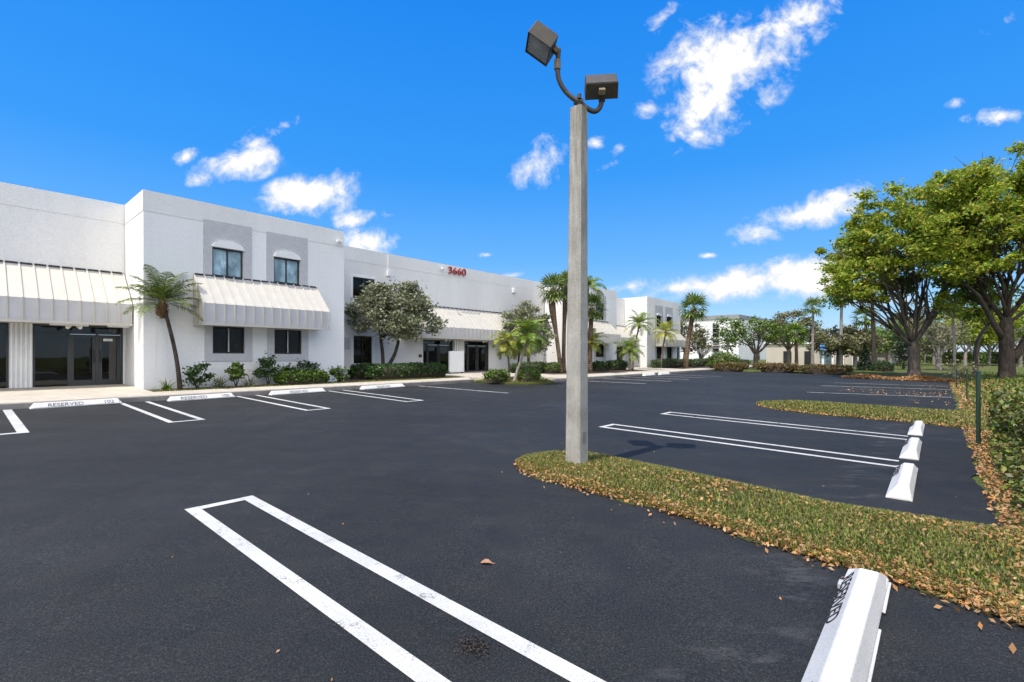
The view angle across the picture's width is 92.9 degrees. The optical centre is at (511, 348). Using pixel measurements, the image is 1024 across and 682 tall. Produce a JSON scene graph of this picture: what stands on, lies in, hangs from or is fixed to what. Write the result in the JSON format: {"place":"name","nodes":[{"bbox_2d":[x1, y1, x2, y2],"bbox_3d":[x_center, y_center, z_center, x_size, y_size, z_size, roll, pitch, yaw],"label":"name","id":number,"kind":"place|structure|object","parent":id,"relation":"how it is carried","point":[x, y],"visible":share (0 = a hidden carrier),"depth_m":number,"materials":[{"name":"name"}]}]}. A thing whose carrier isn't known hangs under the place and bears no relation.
{"place":"outdoors","nodes":[
{"label":"outdoors","id":0,"kind":"place"},
{"bbox_2d":[0,384,162,403],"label":"sidewalk","id":1,"kind":"structure","parent":0,"point":[31,394],"depth_m":12.94,"materials":[{"name":"concrete"}]},
{"bbox_2d":[156,377,469,394],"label":"sidewalk","id":2,"kind":"structure","parent":0,"point":[279,387],"depth_m":16.01,"materials":[{"name":"concrete"}]},
{"bbox_2d":[148,364,751,391],"bbox_3d":[7.787,1.516,35.490,5.500,0.640,56.370,0,0,41],"label":"planting bed","id":3,"kind":"object","parent":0,"point":[360,380],"visible":0.08,"depth_m":27.96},
{"bbox_2d":[115,264,202,388],"bbox_3d":[-10.496,-0.580,14.602,2.436,3.664,2.454,0,0,0],"label":"palm tree","id":4,"kind":"object","parent":3,"relation":"on","point":[162,293],"visible":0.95,"depth_m":14.52,"materials":[{"name":"green plant"}]},
{"bbox_2d":[182,361,217,388],"bbox_3d":[-9.634,0.820,14.930,1.036,0.873,0.886,0,0,-39],"label":"shrub","id":5,"kind":"object","parent":3,"relation":"on","point":[191,373],"visible":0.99,"depth_m":14.89,"materials":[{"name":"green plant"}]},
{"bbox_2d":[224,362,247,386],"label":"shrub","id":6,"kind":"object","parent":3,"relation":"on","point":[236,371],"visible":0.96,"depth_m":15.67,"materials":[{"name":"green plant"}]},
{"bbox_2d":[252,353,283,384],"bbox_3d":[-8.368,0.662,16.660,1.088,1.229,0.857,0,0,-24],"label":"shrub","id":7,"kind":"object","parent":3,"relation":"on","point":[265,364],"visible":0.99,"depth_m":16.52,"materials":[{"name":"green plant"}]},
{"bbox_2d":[271,368,329,384],"bbox_3d":[-7.412,0.983,17.220,0.802,0.604,2.073,0,0,41],"label":"hedge","id":8,"kind":"object","parent":3,"relation":"on","point":[299,376],"visible":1,"depth_m":16.98,"materials":[{"name":"green plant"}]},
{"bbox_2d":[154,376,460,391],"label":"grass","id":9,"kind":"structure","parent":3,"relation":"on","point":[222,387],"depth_m":17.03,"materials":[{"name":"plant"}]},
{"bbox_2d":[328,365,350,382],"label":"shrub","id":10,"kind":"object","parent":3,"relation":"on","point":[335,372],"visible":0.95,"depth_m":18.28,"materials":[{"name":"green plant"}]},
{"bbox_2d":[347,362,379,378],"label":"hedge","id":11,"kind":"object","parent":3,"relation":"on","point":[356,371],"visible":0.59,"depth_m":20.54,"materials":[{"name":"green plant"}]},
{"bbox_2d":[344,280,448,365],"bbox_3d":[-5.287,-0.962,21.828,4.287,4.609,3.481,0,0,-40],"label":"silver tree","id":12,"kind":"object","parent":3,"relation":"on","point":[377,302],"visible":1,"depth_m":21.28,"materials":[{"name":"green plant"}]},
{"bbox_2d":[363,361,449,379],"bbox_3d":[-4.599,0.950,21.348,1.355,0.760,4.391,0,0,41],"label":"hedge","id":13,"kind":"object","parent":3,"relation":"on","point":[413,370],"visible":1,"depth_m":20.81,"materials":[{"name":"green plant"}]},
{"bbox_2d":[507,361,545,372],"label":"hedge","id":14,"kind":"object","parent":3,"relation":"on","point":[539,366],"visible":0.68,"depth_m":27.46,"materials":[{"name":"green plant"}]},
{"bbox_2d":[498,299,556,361],"bbox_3d":[0.916,-0.748,28.660,3.516,4.331,2.983,0,0,0],"label":"silver tree","id":15,"kind":"object","parent":3,"relation":"on","point":[522,313],"visible":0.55,"depth_m":28.42,"materials":[{"name":"green plant"}]},
{"bbox_2d":[535,272,567,372],"bbox_3d":[2.370,-1.602,28.897,2.259,6.108,2.129,0,0,0],"label":"palm tree","id":16,"kind":"object","parent":3,"relation":"on","point":[551,296],"visible":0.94,"depth_m":28.75,"materials":[{"name":"green plant"}]},
{"bbox_2d":[544,361,561,372],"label":"shrub","id":17,"kind":"object","parent":3,"relation":"on","point":[553,367],"visible":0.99,"depth_m":28.19,"materials":[{"name":"green plant"}]},
{"bbox_2d":[554,269,567,371],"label":"palm tree","id":18,"kind":"object","parent":3,"relation":"on","point":[564,275],"visible":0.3,"depth_m":29.91,"materials":[{"name":"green plant"}]},
{"bbox_2d":[588,276,606,301],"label":"palm tree","id":19,"kind":"object","parent":3,"relation":"on","point":[592,282],"visible":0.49,"depth_m":28.41,"materials":[{"name":"green plant"}]},
{"bbox_2d":[588,291,607,372],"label":"palm tree","id":20,"kind":"object","parent":3,"relation":"on","point":[593,313],"visible":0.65,"depth_m":29.90,"materials":[{"name":"green plant"}]},
{"bbox_2d":[588,328,607,353],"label":"palm tree","id":21,"kind":"object","parent":3,"relation":"on","point":[595,343],"visible":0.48,"depth_m":30.19,"materials":[{"name":"green plant"}]},
{"bbox_2d":[605,359,628,370],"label":"hedge","id":22,"kind":"object","parent":3,"relation":"on","point":[614,365],"visible":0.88,"depth_m":33.40,"materials":[{"name":"green plant"}]},
{"bbox_2d":[614,334,644,370],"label":"palm tree","id":23,"kind":"object","parent":3,"relation":"on","point":[631,346],"visible":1,"depth_m":33.14,"materials":[{"name":"green plant"}]},
{"bbox_2d":[624,309,656,369],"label":"palm tree","id":24,"kind":"object","parent":3,"relation":"on","point":[638,319],"visible":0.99,"depth_m":35.01,"materials":[{"name":"green plant"}]},
{"bbox_2d":[651,319,679,367],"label":"palm tree","id":25,"kind":"object","parent":3,"relation":"on","point":[665,327],"visible":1,"depth_m":38.50,"materials":[{"name":"green plant"}]},
{"bbox_2d":[649,358,683,367],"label":"hedge","id":26,"kind":"object","parent":3,"relation":"on","point":[671,363],"visible":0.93,"depth_m":39.58,"materials":[{"name":"green plant"}]},
{"bbox_2d":[675,292,710,367],"bbox_3d":[14.812,-1.539,39.854,3.007,6.456,3.273,0,0,0],"label":"palm tree","id":27,"kind":"object","parent":3,"relation":"on","point":[693,314],"visible":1,"depth_m":39.69,"materials":[{"name":"green plant"}]},
{"bbox_2d":[689,358,709,366],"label":"hedge","id":28,"kind":"object","parent":3,"relation":"on","point":[699,362],"visible":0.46,"depth_m":44.13,"materials":[{"name":"green plant"}]},
{"bbox_2d":[445,371,550,380],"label":"sidewalk","id":29,"kind":"structure","parent":0,"point":[476,375],"depth_m":24.65,"materials":[{"name":"concrete"}]},
{"bbox_2d":[448,351,463,373],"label":"screen wall","id":30,"kind":"structure","parent":29,"relation":"on","point":[455,361],"depth_m":25.64,"materials":[{"name":"paint"}]},
{"bbox_2d":[0,371,1023,681],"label":"parking lot","id":31,"kind":"structure","parent":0,"point":[118,563],"depth_m":3.81,"materials":[{"name":"asphalt"}]},
{"bbox_2d":[29,398,121,408],"bbox_3d":[-10.143,1.278,11.365,0.220,0.121,1.610,0,0,41],"label":"wheel stop","id":32,"kind":"object","parent":31,"relation":"on","point":[73,403],"visible":1,"depth_m":11.26,"materials":[{"name":"white paint"}]},
{"bbox_2d":[167,393,234,401],"bbox_3d":[-8.368,1.306,13.147,0.220,0.121,1.570,0,0,41],"label":"wheel stop","id":33,"kind":"object","parent":31,"relation":"on","point":[198,397],"visible":1,"depth_m":13.04,"materials":[{"name":"white paint"}]},
{"bbox_2d":[0,379,473,409],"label":"kerb","id":34,"kind":"structure","parent":31,"relation":"on","point":[8,406],"depth_m":14.08,"materials":[{"name":"concrete"}]},
{"bbox_2d":[268,388,325,394],"bbox_3d":[-6.653,1.332,15.147,0.220,0.121,1.720,0,0,41],"label":"wheel stop","id":35,"kind":"object","parent":31,"relation":"on","point":[294,391],"visible":1,"depth_m":15.04,"materials":[{"name":"white paint"}]},
{"bbox_2d":[360,383,404,389],"bbox_3d":[-4.643,1.363,17.515,0.220,0.121,1.790,0,0,41],"label":"wheel stop","id":36,"kind":"object","parent":31,"relation":"on","point":[380,386],"visible":1,"depth_m":17.36,"materials":[{"name":"white paint"}]},
{"bbox_2d":[0,390,906,681],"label":"road marking","id":37,"kind":"object","parent":31,"relation":"on","point":[408,664],"visible":0.98,"depth_m":2.98,"materials":[{"name":"white paint"}]},
{"bbox_2d":[452,630,500,661],"bbox_3d":[-0.176,1.486,2.428,0.246,0.027,0.244,0,0,0],"label":"dirt clump","id":38,"kind":"object","parent":31,"relation":"on","point":[471,645],"visible":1,"depth_m":2.43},
{"bbox_2d":[476,379,553,384],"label":"grass island","id":39,"kind":"structure","parent":31,"relation":"on","point":[524,383],"depth_m":20.40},
{"bbox_2d":[482,368,509,382],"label":"hedge","id":40,"kind":"object","parent":39,"relation":"on","point":[495,376],"visible":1,"depth_m":20.27,"materials":[{"name":"green plant"}]},
{"bbox_2d":[488,327,521,378],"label":"palm tree","id":41,"kind":"object","parent":39,"relation":"on","point":[503,346],"visible":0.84,"depth_m":21.79,"materials":[{"name":"green plant"}]},
{"bbox_2d":[505,319,549,381],"bbox_3d":[0.657,0.082,20.535,1.948,2.717,2.001,0,0,0],"label":"palm tree","id":42,"kind":"object","parent":39,"relation":"on","point":[528,326],"visible":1,"depth_m":20.43,"materials":[{"name":"green plant"}]},
{"bbox_2d":[517,367,541,381],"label":"shrub","id":43,"kind":"object","parent":39,"relation":"on","point":[527,374],"visible":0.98,"depth_m":20.72,"materials":[{"name":"green plant"}]},
{"bbox_2d":[553,367,751,381],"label":"kerb","id":44,"kind":"structure","parent":31,"relation":"on","point":[595,377],"depth_m":27.82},
{"bbox_2d":[424,374,948,396],"bbox_3d":[8.992,1.631,20.816,21.299,0.383,14.266,0,0,-43],"label":"faded road marking","id":45,"kind":"object","parent":31,"relation":"on","point":[695,377],"visible":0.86,"depth_m":21.60,"materials":[{"name":"paint"}]},
{"bbox_2d":[515,450,1023,626],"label":"grass island","id":46,"kind":"structure","parent":31,"relation":"on","point":[748,538],"depth_m":3.94,"materials":[{"name":"plant"}]},
{"bbox_2d":[525,20,617,464],"bbox_3d":[0.767,-1.134,6.200,1.187,5.834,0.423,0,0,-1],"label":"street lamp","id":47,"kind":"object","parent":46,"relation":"on","point":[541,46],"visible":0.98,"depth_m":6.10,"materials":[{"name":"concrete"}]},
{"bbox_2d":[801,568,890,681],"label":"wheel stop","id":48,"kind":"object","parent":31,"relation":"on","point":[846,648],"visible":1,"depth_m":2.44,"materials":[{"name":"white paint"}]},
{"bbox_2d":[764,404,975,427],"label":"grass island","id":49,"kind":"structure","parent":31,"relation":"on","point":[875,417],"depth_m":11.26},
{"bbox_2d":[756,399,989,428],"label":"grass","id":50,"kind":"structure","parent":49,"relation":"on","point":[854,407],"depth_m":12.11,"materials":[{"name":"plant"}]},
{"bbox_2d":[756,383,993,437],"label":"fallen leaves","id":51,"kind":"object","parent":31,"relation":"on","point":[905,419],"visible":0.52,"depth_m":11.66,"materials":[{"name":"brown plant"}]},
{"bbox_2d":[885,463,917,501],"bbox_3d":[4.587,1.510,5.700,0.220,0.114,1.780,0,0,41],"label":"wheel stop","id":52,"kind":"object","parent":31,"relation":"on","point":[902,483],"visible":1,"depth_m":5.34,"materials":[{"name":"white paint"}]},
{"bbox_2d":[840,374,965,381],"bbox_3d":[23.714,1.703,29.617,5.924,0.428,3.381,0,0,41],"label":"leaf heap","id":53,"kind":"object","parent":31,"relation":"on","point":[913,377],"visible":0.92,"depth_m":28.44,"materials":[{"name":"plant"}]},
{"bbox_2d":[899,437,921,459],"bbox_3d":[6.271,1.536,7.635,0.220,0.114,1.750,0,0,41],"label":"wheel stop","id":54,"kind":"object","parent":31,"relation":"on","point":[911,449],"visible":1,"depth_m":7.27,"materials":[{"name":"white paint"}]},
{"bbox_2d":[907,421,924,435],"bbox_3d":[8.077,1.564,9.709,0.220,0.114,1.750,0,0,41],"label":"wheel stop","id":55,"kind":"object","parent":31,"relation":"on","point":[916,428],"visible":1,"depth_m":9.29,"materials":[{"name":"white paint"}]},
{"bbox_2d":[0,0,1023,350],"label":"sky","id":56,"kind":"structure","parent":0,"point":[735,142],"materials":[{"name":"blue"}]},
{"bbox_2d":[540,365,751,379],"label":"sidewalk","id":57,"kind":"structure","parent":0,"point":[551,377],"depth_m":28.81,"materials":[{"name":"concrete"}]},
{"bbox_2d":[474,359,1023,526],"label":"ground","id":58,"kind":"structure","parent":0,"point":[928,369],"depth_m":30.84,"materials":[{"name":"plant"}]},
{"bbox_2d":[0,182,685,389],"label":"office building","id":59,"kind":"structure","parent":58,"relation":"on","point":[283,291],"depth_m":15.88,"materials":[{"name":"white paint"}]},
{"bbox_2d":[70,334,95,385],"bbox_3d":[-13.502,0.368,15.314,0.122,1.628,0.610,0,0,41],"label":"door","id":60,"kind":"structure","parent":59,"relation":"in","point":[82,347],"depth_m":15.33,"materials":[{"name":"glass"}]},
{"bbox_2d":[98,335,119,384],"bbox_3d":[-13.073,0.376,15.803,0.122,1.627,0.550,0,0,41],"label":"door","id":61,"kind":"structure","parent":59,"relation":"in","point":[108,351],"depth_m":15.81,"materials":[{"name":"grey metal"}]},
{"bbox_2d":[212,247,242,277],"bbox_3d":[-9.520,-2.851,16.253,0.070,0.942,0.940,0,0,41],"label":"window","id":62,"kind":"structure","parent":59,"relation":"in","point":[225,262],"depth_m":16.24,"materials":[{"name":"glass"}]},
{"bbox_2d":[213,326,243,353],"bbox_3d":[-9.501,-0.280,16.276,0.070,0.902,0.980,0,0,41],"label":"window","id":63,"kind":"structure","parent":59,"relation":"in","point":[220,334],"depth_m":16.28,"materials":[{"name":"glass"}]},
{"bbox_2d":[274,257,298,284],"bbox_3d":[-8.235,-2.816,17.719,0.070,0.922,0.940,0,0,41],"label":"window","id":64,"kind":"structure","parent":59,"relation":"in","point":[285,270],"depth_m":17.70,"materials":[{"name":"glass"}]},
{"bbox_2d":[275,329,300,353],"bbox_3d":[-8.205,-0.241,17.753,0.070,0.892,0.990,0,0,41],"label":"window","id":65,"kind":"structure","parent":59,"relation":"in","point":[294,336],"depth_m":17.80,"materials":[{"name":"glass"}]},
{"bbox_2d":[354,336,371,363],"bbox_3d":[-7.019,0.056,22.743,0.070,1.292,0.980,0,0,41],"label":"window","id":66,"kind":"structure","parent":59,"relation":"in","point":[362,344],"depth_m":22.74,"materials":[{"name":"glass"}]},
{"bbox_2d":[353,277,373,297],"bbox_3d":[-6.982,-2.803,22.786,0.070,0.994,1.150,0,0,41],"label":"window","id":67,"kind":"structure","parent":59,"relation":"in","point":[357,290],"depth_m":22.63,"materials":[{"name":"glass"}]},
{"bbox_2d":[428,345,437,362],"bbox_3d":[-4.210,0.601,25.910,0.122,1.584,0.730,0,0,41],"label":"door","id":68,"kind":"structure","parent":59,"relation":"in","point":[432,349],"depth_m":25.96,"materials":[{"name":"glass"}]},
{"bbox_2d":[439,345,448,371],"bbox_3d":[-3.682,0.611,26.507,0.122,1.584,0.730,0,0,41],"label":"door","id":69,"kind":"structure","parent":59,"relation":"in","point":[443,349],"depth_m":26.50,"materials":[{"name":"glass"}]},
{"bbox_2d":[468,346,476,371],"bbox_3d":[-2.324,0.637,28.111,0.050,1.584,0.730,0,0,41],"label":"door","id":70,"kind":"structure","parent":59,"relation":"in","point":[472,350],"depth_m":28.15,"materials":[{"name":"glass"}]},
{"bbox_2d":[478,346,485,370],"bbox_3d":[-1.770,0.647,28.692,0.122,1.584,0.730,0,0,41],"label":"door","id":71,"kind":"structure","parent":59,"relation":"in","point":[481,349],"depth_m":28.72,"materials":[{"name":"glass"}]},
{"bbox_2d":[680,320,714,359],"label":"tree","id":72,"kind":"object","parent":58,"relation":"on","point":[698,340],"visible":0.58,"depth_m":49.21,"materials":[{"name":"green plant"}]},
{"bbox_2d":[705,351,740,370],"bbox_3d":[17.385,0.988,40.084,2.785,1.767,2.963,0,0,41],"label":"shrub","id":73,"kind":"object","parent":58,"relation":"on","point":[721,356],"visible":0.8,"depth_m":39.53,"materials":[{"name":"green plant"}]},
{"bbox_2d":[711,315,745,352],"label":"tree","id":74,"kind":"object","parent":58,"relation":"on","point":[729,339],"visible":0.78,"depth_m":47.90,"materials":[{"name":"green plant"}]},
{"bbox_2d":[713,361,748,371],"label":"hedge","id":75,"kind":"object","parent":58,"relation":"on","point":[730,366],"visible":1,"depth_m":37.23,"materials":[{"name":"green plant"}]},
{"bbox_2d":[680,314,792,359],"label":"office building","id":76,"kind":"structure","parent":58,"relation":"on","point":[744,352],"depth_m":93.36,"materials":[{"name":"white paint"}]},
{"bbox_2d":[480,426,1023,653],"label":"fallen leaves","id":77,"kind":"object","parent":58,"relation":"on","point":[1003,520],"depth_m":4.03,"materials":[{"name":"plant"}]},
{"bbox_2d":[716,316,794,364],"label":"tree","id":78,"kind":"object","parent":58,"relation":"on","point":[743,331],"visible":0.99,"depth_m":42.73,"materials":[{"name":"green plant"}]},
{"bbox_2d":[752,362,800,372],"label":"hedge","id":79,"kind":"object","parent":58,"relation":"on","point":[777,367],"visible":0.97,"depth_m":37.02,"materials":[{"name":"green plant"}]},
{"bbox_2d":[758,308,829,363],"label":"tree","id":80,"kind":"object","parent":58,"relation":"on","point":[780,320],"visible":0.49,"depth_m":49.34,"materials":[{"name":"green plant"}]},
{"bbox_2d":[781,322,810,363],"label":"palm tree","id":81,"kind":"object","parent":58,"relation":"on","point":[796,340],"visible":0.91,"depth_m":42.87,"materials":[{"name":"plant"}]},
{"bbox_2d":[801,296,823,364],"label":"palm tree","id":82,"kind":"object","parent":58,"relation":"on","point":[812,302],"visible":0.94,"depth_m":44.90,"materials":[{"name":"green plant"}]},
{"bbox_2d":[764,342,870,365],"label":"building","id":83,"kind":"structure","parent":58,"relation":"on","point":[776,353],"depth_m":60.03,"materials":[{"name":"beige paint"}]},
{"bbox_2d":[797,363,854,374],"bbox_3d":[22.587,1.452,35.064,3.564,0.764,1.987,0,0,41],"label":"hedge","id":84,"kind":"object","parent":58,"relation":"on","point":[833,369],"visible":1,"depth_m":34.52,"materials":[{"name":"green plant"}]},
{"bbox_2d":[805,325,864,364],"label":"tree","id":85,"kind":"object","parent":58,"relation":"on","point":[818,347],"visible":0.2,"depth_m":51.86,"materials":[{"name":"green plant"}]},
{"bbox_2d":[823,286,854,364],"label":"palm tree","id":86,"kind":"object","parent":58,"relation":"on","point":[841,333],"visible":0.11,"depth_m":49.88,"materials":[{"name":"grey plant"}]},
{"bbox_2d":[819,326,890,366],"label":"tree","id":87,"kind":"object","parent":58,"relation":"on","point":[848,342],"visible":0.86,"depth_m":49.09,"materials":[{"name":"green plant"}]},
{"bbox_2d":[856,343,872,370],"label":"conifer tree","id":88,"kind":"object","parent":58,"relation":"on","point":[863,356],"visible":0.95,"depth_m":37.85,"materials":[{"name":"green plant"}]},
{"bbox_2d":[849,306,880,360],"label":"palm tree","id":89,"kind":"object","parent":58,"relation":"on","point":[862,322],"visible":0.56,"depth_m":49.88,"materials":[{"name":"green plant"}]},
{"bbox_2d":[858,279,884,363],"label":"palm tree","id":90,"kind":"object","parent":58,"relation":"on","point":[873,353],"visible":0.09,"depth_m":39.90,"materials":[{"name":"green plant"}]},
{"bbox_2d":[871,360,894,371],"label":"shrub","id":91,"kind":"object","parent":58,"relation":"on","point":[885,366],"visible":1,"depth_m":35.59,"materials":[{"name":"green plant"}]},
{"bbox_2d":[867,321,930,362],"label":"tree","id":92,"kind":"object","parent":58,"relation":"on","point":[887,347],"visible":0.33,"depth_m":55.44,"materials":[{"name":"green plant"}]},
{"bbox_2d":[889,335,918,369],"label":"tree","id":93,"kind":"object","parent":58,"relation":"on","point":[902,346],"visible":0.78,"depth_m":42.02,"materials":[{"name":"green plant"}]},
{"bbox_2d":[812,170,1013,375],"bbox_3d":[24.250,-4.152,29.106,11.424,12.809,7.445,0,0,19],"label":"broadleaf tree","id":94,"kind":"object","parent":58,"relation":"on","point":[881,256],"visible":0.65,"depth_m":28.86,"materials":[{"name":"green plant"}]},
{"bbox_2d":[882,318,956,351],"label":"tree","id":95,"kind":"object","parent":58,"relation":"on","point":[921,345],"visible":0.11,"depth_m":59.30,"materials":[{"name":"green plant"}]},
{"bbox_2d":[885,296,974,364],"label":"tree","id":96,"kind":"object","parent":58,"relation":"on","point":[934,355],"visible":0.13,"depth_m":65.89,"materials":[{"name":"green plant"}]},
{"bbox_2d":[917,320,976,369],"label":"tree","id":97,"kind":"object","parent":58,"relation":"on","point":[936,331],"visible":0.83,"depth_m":41.81,"materials":[{"name":"green plant"}]},
{"bbox_2d":[924,289,976,378],"bbox_3d":[24.428,-0.850,27.156,2.234,5.074,1.886,0,0,40],"label":"tree","id":98,"kind":"object","parent":58,"relation":"on","point":[947,296],"visible":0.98,"depth_m":26.97,"materials":[{"name":"green plant"}]},
{"bbox_2d":[920,351,991,363],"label":"hedge","id":99,"kind":"object","parent":58,"relation":"on","point":[982,358],"visible":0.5,"depth_m":80.88,"materials":[{"name":"green plant"}]},
{"bbox_2d":[899,140,1023,378],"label":"broadleaf tree","id":100,"kind":"object","parent":58,"relation":"on","point":[979,186],"visible":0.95,"depth_m":25.18,"materials":[{"name":"green plant"}]},
{"bbox_2d":[935,355,989,382],"bbox_3d":[23.152,1.067,24.989,2.303,1.439,1.784,0,0,-24],"label":"shrub","id":101,"kind":"object","parent":58,"relation":"on","point":[958,368],"visible":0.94,"depth_m":24.98,"materials":[{"name":"green plant"}]},
{"bbox_2d":[922,303,1014,365],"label":"tree","id":102,"kind":"object","parent":58,"relation":"on","point":[965,350],"visible":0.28,"depth_m":61.90,"materials":[{"name":"green plant"}]},
{"bbox_2d":[929,279,1023,376],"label":"tree","id":103,"kind":"object","parent":58,"relation":"on","point":[979,313],"visible":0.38,"depth_m":29.90,"materials":[{"name":"green plant"}]},
{"bbox_2d":[975,370,980,444],"bbox_3d":[7.827,1.184,8.165,0.071,1.635,0.071,0,0,41],"label":"fence post","id":104,"kind":"object","parent":58,"relation":"on","point":[978,406],"visible":0.87,"depth_m":8.14,"materials":[{"name":"metal"}]},
{"bbox_2d":[949,379,1017,418],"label":"fallen leaves","id":105,"kind":"object","parent":58,"relation":"on","point":[959,392],"visible":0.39,"depth_m":18.58,"materials":[{"name":"brown plant"}]},
{"bbox_2d":[950,302,1023,365],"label":"tree","id":106,"kind":"object","parent":58,"relation":"on","point":[989,350],"visible":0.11,"depth_m":63.90,"materials":[{"name":"green plant"}]},
{"bbox_2d":[967,297,1023,366],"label":"tree","id":107,"kind":"object","parent":58,"relation":"on","point":[1016,323],"visible":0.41,"depth_m":59.98,"materials":[{"name":"green plant"}]},
{"bbox_2d":[983,384,1023,453],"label":"hedge","id":108,"kind":"object","parent":58,"relation":"on","point":[1006,409],"visible":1,"depth_m":7.18,"materials":[{"name":"green plant"}]},
{"bbox_2d":[987,429,1023,528],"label":"hedge","id":109,"kind":"object","parent":58,"relation":"on","point":[1009,462],"visible":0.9,"depth_m":5.70,"materials":[{"name":"green plant"}]},
{"bbox_2d":[957,371,1023,402],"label":"grass","id":110,"kind":"structure","parent":0,"point":[1005,380],"depth_m":21.97,"materials":[{"name":"plant"}]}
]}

